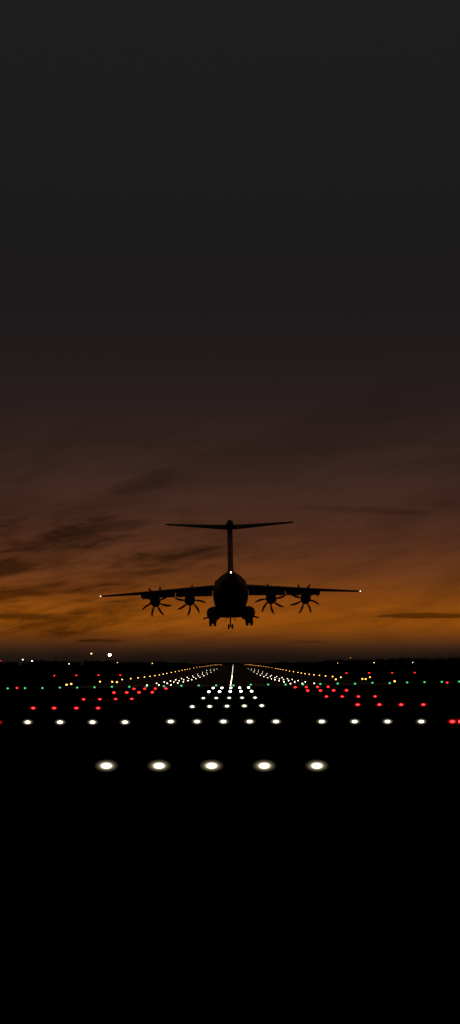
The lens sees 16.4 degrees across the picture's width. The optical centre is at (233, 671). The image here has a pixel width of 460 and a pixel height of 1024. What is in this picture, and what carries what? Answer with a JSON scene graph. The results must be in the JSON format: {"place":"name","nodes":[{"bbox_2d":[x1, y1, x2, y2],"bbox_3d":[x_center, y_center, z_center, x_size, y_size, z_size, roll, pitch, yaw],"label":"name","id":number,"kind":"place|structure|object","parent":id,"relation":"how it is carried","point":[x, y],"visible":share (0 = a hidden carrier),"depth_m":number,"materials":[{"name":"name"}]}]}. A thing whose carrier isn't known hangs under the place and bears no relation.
{"place":"outdoors","nodes":[
{"label":"outdoors","id":0,"kind":"place"},
{"bbox_2d":[0,665,459,1023],"bbox_3d":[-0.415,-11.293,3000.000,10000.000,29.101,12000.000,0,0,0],"label":"ground","id":1,"kind":"structure","parent":0,"point":[186,897],"depth_m":20.13,"materials":[{"name":"black plant"}]},
{"bbox_2d":[21,719,33,730],"bbox_3d":[-7.851,2.009,61.029,0.459,0.460,0.279,0,0,-23],"label":"approach light","id":2,"kind":"object","parent":1,"relation":"on","point":[27,722],"visible":1,"depth_m":60.97,"materials":[{"name":"white glass"}]},
{"bbox_2d":[29,706,37,711],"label":"side row light","id":3,"kind":"object","parent":1,"relation":"on","point":[33,708],"visible":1,"depth_m":90.97,"materials":[{"name":"red glass"}]},
{"bbox_2d":[50,706,57,711],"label":"side row light","id":4,"kind":"object","parent":1,"relation":"on","point":[54,708],"visible":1,"depth_m":90.97,"materials":[{"name":"red glass"}]},
{"bbox_2d":[54,719,66,730],"bbox_3d":[-6.615,2.007,61.029,0.459,0.456,0.279,0,0,-23],"label":"approach light","id":5,"kind":"object","parent":1,"relation":"on","point":[59,722],"visible":1,"depth_m":60.97,"materials":[{"name":"white glass"}]},
{"bbox_2d":[72,706,80,710],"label":"side row light","id":6,"kind":"object","parent":1,"relation":"on","point":[76,708],"visible":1,"depth_m":90.97,"materials":[{"name":"red glass"}]},
{"bbox_2d":[86,719,98,730],"bbox_3d":[-5.378,2.005,61.029,0.459,0.452,0.279,0,0,-23],"label":"approach light","id":7,"kind":"object","parent":1,"relation":"on","point":[92,722],"visible":1,"depth_m":60.97,"materials":[{"name":"white glass"}]},
{"bbox_2d":[94,706,101,710],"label":"side row light","id":8,"kind":"object","parent":1,"relation":"on","point":[98,708],"visible":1,"depth_m":90.97,"materials":[{"name":"red glass"}]},
{"bbox_2d":[94,759,118,790],"bbox_3d":[-2.429,1.955,30.529,0.459,0.604,0.279,0,0,-23],"label":"approach light","id":9,"kind":"object","parent":1,"relation":"on","point":[106,766],"visible":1,"depth_m":30.47,"materials":[{"name":"white glass"}]},
{"bbox_2d":[119,719,130,729],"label":"approach light","id":10,"kind":"object","parent":1,"relation":"on","point":[124,722],"visible":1,"depth_m":60.97,"materials":[{"name":"white glass"}]},
{"bbox_2d":[146,759,171,790],"bbox_3d":[-1.427,1.955,30.529,0.459,0.604,0.279,0,0,-23],"label":"approach light","id":11,"kind":"object","parent":1,"relation":"on","point":[159,766],"visible":1,"depth_m":30.47,"materials":[{"name":"white glass"}]},
{"bbox_2d":[164,718,176,729],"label":"approach light","id":12,"kind":"object","parent":1,"relation":"on","point":[170,721],"visible":1,"depth_m":60.97,"materials":[{"name":"white glass"}]},
{"bbox_2d":[188,704,196,709],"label":"approach light","id":13,"kind":"object","parent":1,"relation":"on","point":[192,706],"visible":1,"depth_m":90.97,"materials":[{"name":"white glass"}]},
{"bbox_2d":[191,718,203,729],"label":"approach light","id":14,"kind":"object","parent":1,"relation":"on","point":[196,721],"visible":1,"depth_m":60.97,"materials":[{"name":"white glass"}]},
{"bbox_2d":[205,704,213,709],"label":"approach light","id":15,"kind":"object","parent":1,"relation":"on","point":[209,706],"visible":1,"depth_m":90.97,"materials":[{"name":"white glass"}]},
{"bbox_2d":[199,759,224,790],"bbox_3d":[-0.425,1.955,30.529,0.459,0.604,0.279,0,0,-23],"label":"approach light","id":16,"kind":"object","parent":1,"relation":"on","point":[211,766],"visible":1,"depth_m":30.47,"materials":[{"name":"white glass"}]},
{"bbox_2d":[217,718,229,729],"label":"approach light","id":17,"kind":"object","parent":1,"relation":"on","point":[223,721],"visible":1,"depth_m":60.97,"materials":[{"name":"white glass"}]},
{"bbox_2d":[58,665,397,688],"bbox_3d":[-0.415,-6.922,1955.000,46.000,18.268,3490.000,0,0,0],"label":"runway","id":18,"kind":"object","parent":1,"relation":"on","point":[243,675],"visible":0.9,"depth_m":356.01,"materials":[{"name":"black asphalt"}]},
{"bbox_2d":[72,665,392,687],"bbox_3d":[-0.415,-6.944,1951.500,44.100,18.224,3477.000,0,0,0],"label":"runway marking","id":19,"kind":"object","parent":18,"relation":"on","point":[203,685],"visible":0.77,"depth_m":234.95,"materials":[{"name":"white paint"}]},
{"bbox_2d":[240,704,248,709],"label":"approach light","id":20,"kind":"object","parent":1,"relation":"on","point":[244,706],"visible":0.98,"depth_m":90.97,"materials":[{"name":"white glass"}]},
{"bbox_2d":[243,718,255,729],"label":"approach light","id":21,"kind":"object","parent":1,"relation":"on","point":[249,721],"visible":1,"depth_m":60.97,"materials":[{"name":"white glass"}]},
{"bbox_2d":[257,703,265,709],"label":"approach light","id":22,"kind":"object","parent":1,"relation":"on","point":[261,705],"visible":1,"depth_m":90.97,"materials":[{"name":"white glass"}]},
{"bbox_2d":[251,759,276,790],"bbox_3d":[0.577,1.955,30.529,0.459,0.604,0.279,0,0,-23],"label":"approach light","id":23,"kind":"object","parent":1,"relation":"on","point":[264,766],"visible":1,"depth_m":30.47,"materials":[{"name":"white glass"}]},
{"bbox_2d":[270,718,281,729],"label":"approach light","id":24,"kind":"object","parent":1,"relation":"on","point":[275,721],"visible":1,"depth_m":60.97,"materials":[{"name":"white glass"}]},
{"bbox_2d":[304,759,329,790],"bbox_3d":[1.579,1.955,30.529,0.459,0.604,0.279,0,0,-23],"label":"approach light","id":25,"kind":"object","parent":1,"relation":"on","point":[316,766],"visible":1,"depth_m":30.47,"materials":[{"name":"white glass"}]},
{"bbox_2d":[315,718,327,729],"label":"approach light","id":26,"kind":"object","parent":1,"relation":"on","point":[321,721],"visible":1,"depth_m":60.97,"materials":[{"name":"white glass"}]},
{"bbox_2d":[348,718,360,729],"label":"approach light","id":27,"kind":"object","parent":1,"relation":"on","point":[354,721],"visible":1,"depth_m":60.97,"materials":[{"name":"white glass"}]},
{"bbox_2d":[353,702,361,708],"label":"side row light","id":28,"kind":"object","parent":1,"relation":"on","point":[357,704],"visible":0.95,"depth_m":90.97,"materials":[{"name":"red glass"}]},
{"bbox_2d":[375,702,383,708],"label":"side row light","id":29,"kind":"object","parent":1,"relation":"on","point":[379,704],"visible":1,"depth_m":90.97,"materials":[{"name":"red glass"}]},
{"bbox_2d":[381,718,393,729],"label":"approach light","id":30,"kind":"object","parent":1,"relation":"on","point":[387,721],"visible":1,"depth_m":60.97,"materials":[{"name":"white glass"}]},
{"bbox_2d":[397,702,404,706],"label":"side row light","id":31,"kind":"object","parent":1,"relation":"on","point":[400,704],"visible":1,"depth_m":90.97,"materials":[{"name":"red glass"}]},
{"bbox_2d":[415,718,427,728],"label":"approach light","id":32,"kind":"object","parent":1,"relation":"on","point":[420,721],"visible":1,"depth_m":60.97,"materials":[{"name":"white glass"}]},
{"bbox_2d":[419,702,427,708],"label":"side row light","id":33,"kind":"object","parent":1,"relation":"on","point":[423,704],"visible":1,"depth_m":90.97,"materials":[{"name":"red glass"}]},
{"bbox_2d":[446,718,458,728],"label":"side row light","id":34,"kind":"object","parent":1,"relation":"on","point":[451,721],"visible":1,"depth_m":60.97,"materials":[{"name":"red glass"}]},
{"bbox_2d":[100,520,359,628],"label":"transport plane","id":35,"kind":"object","parent":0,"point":[230,588],"visible":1,"depth_m":259.92,"materials":[{"name":"grey paint"}]},
{"bbox_2d":[0,0,459,664],"label":"sky","id":36,"kind":"structure","parent":0,"point":[230,229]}
]}

